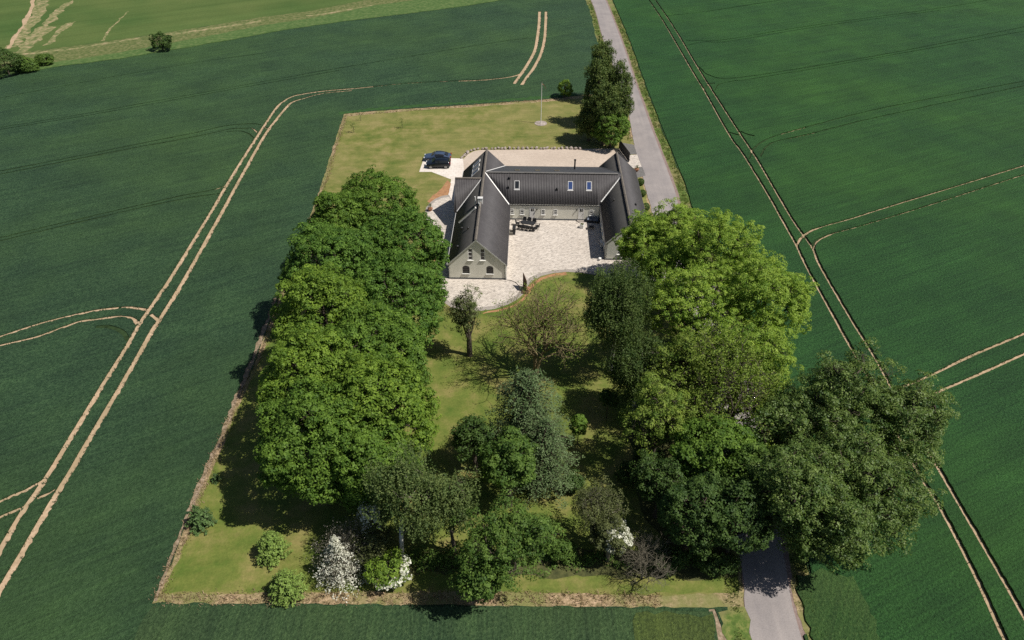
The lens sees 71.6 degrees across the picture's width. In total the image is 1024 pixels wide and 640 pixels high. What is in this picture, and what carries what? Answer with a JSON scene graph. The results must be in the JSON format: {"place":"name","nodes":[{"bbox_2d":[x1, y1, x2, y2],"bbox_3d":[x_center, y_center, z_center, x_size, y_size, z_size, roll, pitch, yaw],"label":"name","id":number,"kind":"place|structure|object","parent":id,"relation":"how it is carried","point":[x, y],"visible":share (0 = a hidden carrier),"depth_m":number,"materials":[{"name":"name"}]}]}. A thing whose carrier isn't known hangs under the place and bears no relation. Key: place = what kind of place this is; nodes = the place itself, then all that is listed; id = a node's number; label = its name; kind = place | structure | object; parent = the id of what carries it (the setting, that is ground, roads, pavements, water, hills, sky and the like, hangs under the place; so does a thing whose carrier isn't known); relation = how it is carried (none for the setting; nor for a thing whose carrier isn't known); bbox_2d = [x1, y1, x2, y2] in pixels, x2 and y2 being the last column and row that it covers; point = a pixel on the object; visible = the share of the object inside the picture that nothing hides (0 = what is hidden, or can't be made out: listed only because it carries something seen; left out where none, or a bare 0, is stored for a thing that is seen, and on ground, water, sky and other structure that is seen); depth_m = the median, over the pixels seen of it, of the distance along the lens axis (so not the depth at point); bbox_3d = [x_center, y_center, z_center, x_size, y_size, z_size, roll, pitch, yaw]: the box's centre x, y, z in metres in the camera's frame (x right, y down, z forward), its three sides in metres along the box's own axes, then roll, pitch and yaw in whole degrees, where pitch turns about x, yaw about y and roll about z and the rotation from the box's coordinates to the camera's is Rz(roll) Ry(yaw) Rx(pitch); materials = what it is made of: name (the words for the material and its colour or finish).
{"place":"outdoors","nodes":[
{"label":"outdoors","id":0,"kind":"place"},
{"bbox_2d":[0,0,362,52],"bbox_3d":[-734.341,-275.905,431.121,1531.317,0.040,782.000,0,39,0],"label":"meadow","id":1,"kind":"structure","parent":0,"point":[95,20],"depth_m":185.97,"materials":[{"name":"green plant"}]},
{"bbox_2d":[5,0,372,54],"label":"bare strip","id":2,"kind":"object","parent":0,"point":[39,10],"visible":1,"depth_m":176.50,"materials":[{"name":"soil"}]},
{"bbox_2d":[0,0,410,68],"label":"field margin","id":3,"kind":"object","parent":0,"point":[112,48],"visible":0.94,"depth_m":173.09,"materials":[{"name":"green plant"}]},
{"bbox_2d":[0,0,498,74],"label":"field margin","id":4,"kind":"object","parent":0,"point":[397,8],"visible":0.93,"depth_m":180.09,"materials":[{"name":"green plant"}]},
{"bbox_2d":[0,47,24,77],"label":"field shrub","id":5,"kind":"object","parent":4,"relation":"on","point":[15,66],"visible":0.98,"depth_m":149.46,"materials":[{"name":"green plant"}]},
{"bbox_2d":[13,55,39,72],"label":"field shrub","id":6,"kind":"object","parent":4,"relation":"on","point":[29,63],"visible":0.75,"depth_m":151.80,"materials":[{"name":"green plant"}]},
{"bbox_2d":[148,31,171,49],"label":"field shrub","id":7,"kind":"object","parent":4,"relation":"on","point":[166,40],"visible":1,"depth_m":162.18,"materials":[{"name":"green plant"}]},
{"bbox_2d":[0,0,810,639],"bbox_3d":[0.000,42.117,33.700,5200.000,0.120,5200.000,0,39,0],"label":"crop field","id":8,"kind":"structure","parent":0,"point":[96,556],"depth_m":100.69,"materials":[{"name":"green plant"}]},
{"bbox_2d":[0,0,1023,639],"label":"wheel track","id":9,"kind":"structure","parent":8,"relation":"on","point":[74,466],"depth_m":81.89,"materials":[{"name":"soil"}]},
{"bbox_2d":[134,604,717,639],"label":"crop field","id":10,"kind":"structure","parent":0,"point":[247,622],"depth_m":56.14,"materials":[{"name":"green plant"}]},
{"bbox_2d":[419,158,463,202],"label":"parking pad","id":11,"kind":"object","parent":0,"point":[454,170],"visible":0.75,"depth_m":117.14,"materials":[{"name":"white concrete"}]},
{"bbox_2d":[426,157,450,168],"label":"parked car","id":12,"kind":"object","parent":11,"relation":"on","point":[445,162],"visible":1,"depth_m":117.17,"materials":[{"name":"black paint"}]},
{"bbox_2d":[149,95,744,608],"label":"garden edge","id":13,"kind":"object","parent":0,"point":[705,601],"visible":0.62,"depth_m":58.01,"materials":[{"name":"brown plant"}]},
{"bbox_2d":[154,298,276,600],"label":"weedy bank","id":14,"kind":"structure","parent":13,"relation":"on","point":[249,366],"depth_m":70.80,"materials":[{"name":"plant"}]},
{"bbox_2d":[446,557,508,603],"bbox_3d":[-2.488,20.845,54.974,4.079,7.156,3.965,20,43,24],"label":"shrub","id":15,"kind":"object","parent":13,"relation":"on","point":[480,578],"visible":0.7,"depth_m":53.15,"materials":[{"name":"green plant"}]},
{"bbox_2d":[159,98,738,595],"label":"lawn","id":16,"kind":"structure","parent":0,"point":[389,144],"depth_m":126.55,"materials":[{"name":"green plant"}]},
{"bbox_2d":[306,189,372,270],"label":"broadleaf tree","id":17,"kind":"object","parent":16,"relation":"on","point":[325,201],"visible":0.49,"depth_m":86.02,"materials":[{"name":"green plant"}]},
{"bbox_2d":[340,164,420,233],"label":"broadleaf tree","id":18,"kind":"object","parent":16,"relation":"on","point":[366,187],"visible":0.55,"depth_m":88.60,"materials":[{"name":"green plant"}]},
{"bbox_2d":[355,204,451,297],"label":"broadleaf tree","id":19,"kind":"object","parent":16,"relation":"on","point":[396,234],"visible":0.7,"depth_m":81.24,"materials":[{"name":"green plant"}]},
{"bbox_2d":[573,98,599,140],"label":"roadside tree","id":20,"kind":"object","parent":16,"relation":"on","point":[582,124],"visible":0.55,"depth_m":122.46,"materials":[{"name":"green plant"}]},
{"bbox_2d":[581,57,614,105],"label":"roadside tree","id":21,"kind":"object","parent":16,"relation":"on","point":[599,73],"visible":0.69,"depth_m":125.18,"materials":[{"name":"green plant"}]},
{"bbox_2d":[587,34,616,83],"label":"roadside tree","id":22,"kind":"object","parent":16,"relation":"on","point":[600,51],"visible":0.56,"depth_m":134.06,"materials":[{"name":"green plant"}]},
{"bbox_2d":[587,79,623,145],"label":"roadside tree","id":23,"kind":"object","parent":16,"relation":"on","point":[605,101],"visible":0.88,"depth_m":119.02,"materials":[{"name":"green plant"}]},
{"bbox_2d":[590,107,630,147],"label":"roadside tree","id":24,"kind":"object","parent":16,"relation":"on","point":[618,136],"visible":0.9,"depth_m":120.20,"materials":[{"name":"green plant"}]},
{"bbox_2d":[606,59,635,125],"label":"roadside tree","id":25,"kind":"object","parent":16,"relation":"on","point":[615,73],"visible":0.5,"depth_m":124.80,"materials":[{"name":"green plant"}]},
{"bbox_2d":[609,81,634,133],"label":"roadside tree","id":26,"kind":"object","parent":16,"relation":"on","point":[627,103],"visible":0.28,"depth_m":121.50,"materials":[{"name":"green plant"}]},
{"bbox_2d":[162,273,739,594],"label":"lawn","id":27,"kind":"structure","parent":0,"point":[246,508],"depth_m":66.94,"materials":[{"name":"green plant"}]},
{"bbox_2d":[184,504,217,536],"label":"shrub","id":28,"kind":"object","parent":27,"relation":"on","point":[199,514],"visible":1,"depth_m":62.53,"materials":[{"name":"green plant"}]},
{"bbox_2d":[255,530,293,570],"bbox_3d":[-20.379,18.999,60.106,3.271,3.326,3.059,-29,47,-31],"label":"shrub","id":29,"kind":"object","parent":27,"relation":"on","point":[271,545],"visible":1,"depth_m":59.70,"materials":[{"name":"green plant"}]},
{"bbox_2d":[267,568,309,607],"bbox_3d":[-18.268,21.239,57.361,3.331,3.258,3.388,0,39,0],"label":"shrub","id":30,"kind":"object","parent":27,"relation":"on","point":[286,583],"visible":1,"depth_m":56.98,"materials":[{"name":"green plant"}]},
{"bbox_2d":[253,375,368,505],"bbox_3d":[-16.739,11.306,61.062,10.154,14.372,9.385,0,39,0],"label":"broadleaf tree","id":31,"kind":"object","parent":27,"relation":"on","point":[283,436],"visible":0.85,"depth_m":57.49,"materials":[{"name":"green plant"}]},
{"bbox_2d":[255,320,372,432],"bbox_3d":[-17.851,6.976,65.888,11.259,15.109,10.653,0,39,0],"label":"broadleaf tree","id":32,"kind":"object","parent":27,"relation":"on","point":[284,354],"visible":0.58,"depth_m":61.70,"materials":[{"name":"green plant"}]},
{"bbox_2d":[269,261,385,362],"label":"broadleaf tree","id":33,"kind":"object","parent":27,"relation":"on","point":[336,283],"visible":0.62,"depth_m":68.27,"materials":[{"name":"green plant"}]},
{"bbox_2d":[277,218,384,313],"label":"broadleaf tree","id":34,"kind":"object","parent":27,"relation":"on","point":[343,240],"visible":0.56,"depth_m":77.64,"materials":[{"name":"green plant"}]},
{"bbox_2d":[312,534,368,602],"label":"blossom tree","id":35,"kind":"object","parent":27,"relation":"on","point":[339,565],"visible":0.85,"depth_m":57.66,"materials":[{"name":"white plant"}]},
{"bbox_2d":[306,513,375,587],"bbox_3d":[-13.757,18.898,58.571,5.781,5.450,6.411,31,48,33],"label":"bare shrub","id":36,"kind":"object","parent":27,"relation":"on","point":[347,537],"visible":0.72,"depth_m":58.41,"materials":[{"name":"grey plant"}]},
{"bbox_2d":[356,491,388,533],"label":"flowering shrub","id":37,"kind":"object","parent":27,"relation":"on","point":[366,519],"visible":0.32,"depth_m":58.30,"materials":[{"name":"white plant"}]},
{"bbox_2d":[312,298,433,404],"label":"broadleaf tree","id":38,"kind":"object","parent":27,"relation":"on","point":[407,337],"visible":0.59,"depth_m":65.73,"materials":[{"name":"green plant"}]},
{"bbox_2d":[326,414,425,515],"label":"broadleaf tree","id":39,"kind":"object","parent":27,"relation":"on","point":[372,439],"visible":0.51,"depth_m":57.69,"materials":[{"name":"green plant"}]},
{"bbox_2d":[311,350,442,464],"bbox_3d":[-12.060,9.377,63.158,11.731,14.778,9.706,0,39,0],"label":"broadleaf tree","id":40,"kind":"object","parent":27,"relation":"on","point":[410,393],"visible":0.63,"depth_m":59.73,"materials":[{"name":"green plant"}]},
{"bbox_2d":[363,546,412,590],"bbox_3d":[-10.125,20.578,58.400,3.953,3.219,3.662,0,39,0],"label":"flowering shrub","id":41,"kind":"object","parent":27,"relation":"on","point":[378,571],"visible":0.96,"depth_m":57.49,"materials":[{"name":"green plant"}]},
{"bbox_2d":[346,246,449,346],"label":"broadleaf tree","id":42,"kind":"object","parent":27,"relation":"on","point":[427,304],"visible":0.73,"depth_m":73.82,"materials":[{"name":"green plant"}]},
{"bbox_2d":[441,283,482,356],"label":"fruit tree","id":43,"kind":"object","parent":27,"relation":"on","point":[467,319],"visible":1,"depth_m":76.60,"materials":[{"name":"green plant"}]},
{"bbox_2d":[450,413,496,471],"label":"dark tree","id":44,"kind":"object","parent":27,"relation":"on","point":[478,428],"visible":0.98,"depth_m":64.02,"materials":[{"name":"green plant"}]},
{"bbox_2d":[477,425,539,507],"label":"oak tree","id":45,"kind":"object","parent":27,"relation":"on","point":[507,458],"visible":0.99,"depth_m":60.00,"materials":[{"name":"green plant"}]},
{"bbox_2d":[477,366,575,482],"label":"spruce tree","id":46,"kind":"object","parent":27,"relation":"on","point":[526,402],"visible":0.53,"depth_m":63.50,"materials":[{"name":"green plant"}]},
{"bbox_2d":[478,270,595,378],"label":"dying tree","id":47,"kind":"object","parent":27,"relation":"on","point":[543,316],"visible":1,"depth_m":73.62,"materials":[{"name":"green plant"}]},
{"bbox_2d":[511,414,589,510],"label":"spruce tree","id":48,"kind":"object","parent":27,"relation":"on","point":[547,447],"visible":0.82,"depth_m":62.96,"materials":[{"name":"green plant"}]},
{"bbox_2d":[560,467,584,493],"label":"shade shrub","id":49,"kind":"object","parent":27,"relation":"on","point":[579,480],"visible":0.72,"depth_m":65.11,"materials":[{"name":"green plant"}]},
{"bbox_2d":[568,414,587,444],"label":"young tree","id":50,"kind":"object","parent":27,"relation":"on","point":[579,422],"visible":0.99,"depth_m":68.46,"materials":[{"name":"green plant"}]},
{"bbox_2d":[570,472,631,543],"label":"thorn tree","id":51,"kind":"object","parent":27,"relation":"on","point":[584,497],"visible":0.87,"depth_m":58.28,"materials":[{"name":"green plant"}]},
{"bbox_2d":[598,388,619,418],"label":"young tree","id":52,"kind":"object","parent":27,"relation":"on","point":[606,398],"visible":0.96,"depth_m":71.31,"materials":[{"name":"green plant"}]},
{"bbox_2d":[581,257,657,370],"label":"weeping birch","id":53,"kind":"object","parent":27,"relation":"on","point":[604,303],"visible":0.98,"depth_m":71.61,"materials":[{"name":"green plant"}]},
{"bbox_2d":[612,209,670,282],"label":"ash tree","id":54,"kind":"object","parent":27,"relation":"on","point":[631,246],"visible":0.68,"depth_m":86.10,"materials":[{"name":"green plant"}]},
{"bbox_2d":[639,227,704,317],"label":"ash tree","id":55,"kind":"object","parent":27,"relation":"on","point":[667,253],"visible":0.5,"depth_m":80.64,"materials":[{"name":"green plant"}]},
{"bbox_2d":[644,197,706,279],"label":"ash tree","id":56,"kind":"object","parent":27,"relation":"on","point":[680,214],"visible":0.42,"depth_m":85.49,"materials":[{"name":"green plant"}]},
{"bbox_2d":[339,93,575,114],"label":"hedge","id":57,"kind":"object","parent":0,"point":[450,103],"depth_m":139.33,"materials":[{"name":"green plant"}]},
{"bbox_2d":[427,180,566,313],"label":"bare soil","id":58,"kind":"structure","parent":0,"point":[443,190],"depth_m":109.32,"materials":[{"name":"brown soil"}]},
{"bbox_2d":[0,4,1022,341],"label":"crop gap","id":59,"kind":"object","parent":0,"point":[124,334],"visible":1,"depth_m":118.11,"materials":[{"name":"green plant"}]},
{"bbox_2d":[349,339,737,580],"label":"woodland floor","id":60,"kind":"structure","parent":0,"point":[690,573],"depth_m":60.42,"materials":[{"name":"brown plant"}]},
{"bbox_2d":[350,522,396,567],"bbox_3d":[-11.540,19.144,59.233,3.665,4.398,4.151,27,46,30],"label":"flowering shrub","id":61,"kind":"object","parent":60,"relation":"on","point":[381,537],"visible":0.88,"depth_m":58.26,"materials":[{"name":"green plant"}]},
{"bbox_2d":[361,436,458,556],"bbox_3d":[-7.970,15.263,56.881,7.600,13.432,6.216,0,39,0],"label":"birch tree","id":62,"kind":"object","parent":60,"relation":"on","point":[398,482],"visible":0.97,"depth_m":54.23,"materials":[{"name":"green plant"}]},
{"bbox_2d":[412,465,481,552],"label":"birch tree","id":63,"kind":"object","parent":60,"relation":"on","point":[462,501],"visible":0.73,"depth_m":56.17,"materials":[{"name":"green plant"}]},
{"bbox_2d":[449,486,566,592],"bbox_3d":[-0.326,18.114,55.444,9.173,10.869,6.765,0,39,0],"label":"oak tree","id":64,"kind":"object","parent":60,"relation":"on","point":[532,538],"visible":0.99,"depth_m":52.98,"materials":[{"name":"green plant"}]},
{"bbox_2d":[548,535,578,565],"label":"young tree","id":65,"kind":"object","parent":60,"relation":"on","point":[571,546],"visible":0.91,"depth_m":59.41,"materials":[{"name":"green plant"}]},
{"bbox_2d":[408,544,735,579],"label":"undergrowth","id":66,"kind":"object","parent":60,"relation":"on","point":[440,556],"visible":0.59,"depth_m":60.12,"materials":[{"name":"green plant"}]},
{"bbox_2d":[588,512,633,561],"bbox_3d":[8.281,18.261,58.907,3.787,6.215,3.256,13,41,16],"label":"flowering shrub","id":67,"kind":"object","parent":60,"relation":"on","point":[621,533],"visible":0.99,"depth_m":57.42,"materials":[{"name":"white plant"}]},
{"bbox_2d":[614,460,641,485],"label":"shade shrub","id":68,"kind":"object","parent":60,"relation":"on","point":[623,476],"visible":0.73,"depth_m":66.20,"materials":[{"name":"green plant"}]},
{"bbox_2d":[603,327,675,408],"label":"weeping birch","id":69,"kind":"object","parent":60,"relation":"on","point":[625,372],"visible":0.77,"depth_m":68.85,"materials":[{"name":"green plant"}]},
{"bbox_2d":[616,526,675,593],"bbox_3d":[10.945,19.716,57.940,5.454,4.992,5.768,0,39,0],"label":"bare shrub","id":70,"kind":"object","parent":60,"relation":"on","point":[642,559],"visible":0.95,"depth_m":57.78,"materials":[{"name":"plant"}]},
{"bbox_2d":[616,370,700,459],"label":"ash tree","id":71,"kind":"object","parent":60,"relation":"on","point":[667,404],"visible":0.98,"depth_m":62.24,"materials":[{"name":"green plant"}]},
{"bbox_2d":[629,448,687,517],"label":"dark tree","id":72,"kind":"object","parent":60,"relation":"on","point":[668,471],"visible":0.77,"depth_m":59.94,"materials":[{"name":"green plant"}]},
{"bbox_2d":[648,541,692,575],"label":"shade shrub","id":73,"kind":"object","parent":60,"relation":"on","point":[678,559],"visible":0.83,"depth_m":58.89,"materials":[{"name":"green plant"}]},
{"bbox_2d":[648,328,730,408],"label":"ash tree","id":74,"kind":"object","parent":60,"relation":"on","point":[673,349],"visible":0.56,"depth_m":67.00,"materials":[{"name":"green plant"}]},
{"bbox_2d":[657,470,733,560],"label":"dark tree","id":75,"kind":"object","parent":60,"relation":"on","point":[688,490],"visible":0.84,"depth_m":55.56,"materials":[{"name":"green plant"}]},
{"bbox_2d":[643,262,749,361],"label":"ash tree","id":76,"kind":"object","parent":60,"relation":"on","point":[678,292],"visible":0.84,"depth_m":72.28,"materials":[{"name":"green plant"}]},
{"bbox_2d":[668,413,757,506],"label":"dark tree","id":77,"kind":"object","parent":60,"relation":"on","point":[687,444],"visible":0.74,"depth_m":59.32,"materials":[{"name":"green plant"}]},
{"bbox_2d":[696,552,742,576],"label":"shade shrub","id":78,"kind":"object","parent":60,"relation":"on","point":[713,562],"visible":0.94,"depth_m":58.38,"materials":[{"name":"green plant"}]},
{"bbox_2d":[647,315,795,459],"bbox_3d":[19.427,6.808,66.493,13.389,14.543,17.091,0,39,0],"label":"ash tree","id":79,"kind":"object","parent":60,"relation":"on","point":[729,398],"visible":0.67,"depth_m":63.94,"materials":[{"name":"green plant"}]},
{"bbox_2d":[700,476,774,555],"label":"dark tree","id":80,"kind":"object","parent":60,"relation":"on","point":[757,531],"visible":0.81,"depth_m":54.99,"materials":[{"name":"green plant"}]},
{"bbox_2d":[425,195,664,310],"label":"paving border","id":81,"kind":"object","parent":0,"point":[447,302],"visible":0.44,"depth_m":93.46,"materials":[{"name":"grey stone"}]},
{"bbox_2d":[462,148,628,204],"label":"yard","id":82,"kind":"structure","parent":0,"point":[567,157],"depth_m":120.90,"materials":[{"name":"beige gravel"}]},
{"bbox_2d":[427,155,676,306],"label":"paved yard","id":83,"kind":"structure","parent":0,"point":[548,245],"depth_m":97.74,"materials":[{"name":"beige stone"}]},
{"bbox_2d":[447,149,646,279],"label":"farmhouse","id":84,"kind":"object","parent":83,"relation":"on","point":[493,195],"visible":0.97,"depth_m":102.46,"materials":[{"name":"white paint"}]},
{"bbox_2d":[633,611,714,639],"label":"crop field","id":85,"kind":"structure","parent":0,"point":[663,625],"depth_m":55.94,"materials":[{"name":"green plant"}]},
{"bbox_2d":[591,0,801,639],"bbox_3d":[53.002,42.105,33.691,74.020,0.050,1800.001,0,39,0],"label":"road","id":86,"kind":"structure","parent":0,"point":[768,605],"depth_m":61.06,"materials":[{"name":"grey asphalt"}]},
{"bbox_2d":[698,307,804,412],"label":"ash tree","id":87,"kind":"object","parent":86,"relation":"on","point":[768,342],"visible":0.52,"depth_m":66.94,"materials":[{"name":"green plant"}]},
{"bbox_2d":[720,441,791,517],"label":"dark tree","id":88,"kind":"object","parent":86,"relation":"on","point":[758,448],"visible":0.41,"depth_m":58.01,"materials":[{"name":"green plant"}]},
{"bbox_2d":[738,376,840,465],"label":"poplar tree","id":89,"kind":"object","parent":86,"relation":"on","point":[799,413],"visible":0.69,"depth_m":60.58,"materials":[{"name":"green plant"}]},
{"bbox_2d":[740,433,854,552],"bbox_3d":[22.543,15.245,57.060,8.781,13.334,7.879,0,39,0],"label":"poplar tree","id":90,"kind":"object","parent":86,"relation":"on","point":[798,492],"visible":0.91,"depth_m":53.89,"materials":[{"name":"green plant"}]},
{"bbox_2d":[591,0,804,639],"bbox_3d":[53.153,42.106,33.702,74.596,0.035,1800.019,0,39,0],"label":"road shoulder","id":91,"kind":"object","parent":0,"point":[789,576],"visible":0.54,"depth_m":110.03},
{"bbox_2d":[586,0,821,639],"bbox_3d":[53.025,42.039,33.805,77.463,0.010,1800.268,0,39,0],"label":"verge","id":92,"kind":"structure","parent":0,"point":[683,200],"depth_m":124.62,"materials":[{"name":"green plant"}]},
{"bbox_2d":[719,248,819,334],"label":"ash tree","id":93,"kind":"object","parent":92,"relation":"on","point":[778,291],"visible":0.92,"depth_m":70.87,"materials":[{"name":"green plant"}]},
{"bbox_2d":[779,475,891,572],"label":"poplar tree","id":94,"kind":"object","parent":92,"relation":"on","point":[851,533],"visible":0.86,"depth_m":53.76,"materials":[{"name":"green plant"}]},
{"bbox_2d":[671,207,764,320],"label":"ash tree","id":95,"kind":"object","parent":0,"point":[723,230],"visible":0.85,"depth_m":77.53,"materials":[{"name":"green plant"}]},
{"bbox_2d":[719,606,751,639],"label":"grass corner","id":96,"kind":"object","parent":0,"point":[733,620],"depth_m":56.17,"materials":[{"name":"green plant"}]},
{"bbox_2d":[791,578,811,639],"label":"field margin","id":97,"kind":"object","parent":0,"point":[806,627],"visible":1,"depth_m":57.28,"materials":[{"name":"beige plant"}]},
{"bbox_2d":[613,0,1023,639],"bbox_3d":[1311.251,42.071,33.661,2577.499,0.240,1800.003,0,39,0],"label":"crop field","id":98,"kind":"structure","parent":0,"point":[935,286],"depth_m":110.70,"materials":[{"name":"green plant"}]},
{"bbox_2d":[780,406,899,499],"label":"poplar tree","id":99,"kind":"object","parent":98,"relation":"on","point":[856,438],"visible":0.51,"depth_m":57.31,"materials":[{"name":"green plant"}]},
{"bbox_2d":[797,336,907,427],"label":"poplar tree","id":100,"kind":"object","parent":98,"relation":"on","point":[845,376],"visible":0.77,"depth_m":60.08,"materials":[{"name":"green plant"}]},
{"bbox_2d":[827,446,947,557],"bbox_3d":[29.526,14.932,58.240,9.729,12.371,7.985,-11,40,-13],"label":"poplar tree","id":101,"kind":"object","parent":98,"relation":"on","point":[895,516],"visible":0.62,"depth_m":55.16,"materials":[{"name":"green plant"}]},
{"bbox_2d":[863,368,960,471],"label":"poplar tree","id":102,"kind":"object","parent":98,"relation":"on","point":[912,399],"visible":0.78,"depth_m":59.16,"materials":[{"name":"green plant"}]},
{"bbox_2d":[796,568,880,639],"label":"meadow","id":103,"kind":"structure","parent":0,"point":[839,606],"depth_m":57.06,"materials":[{"name":"green plant"}]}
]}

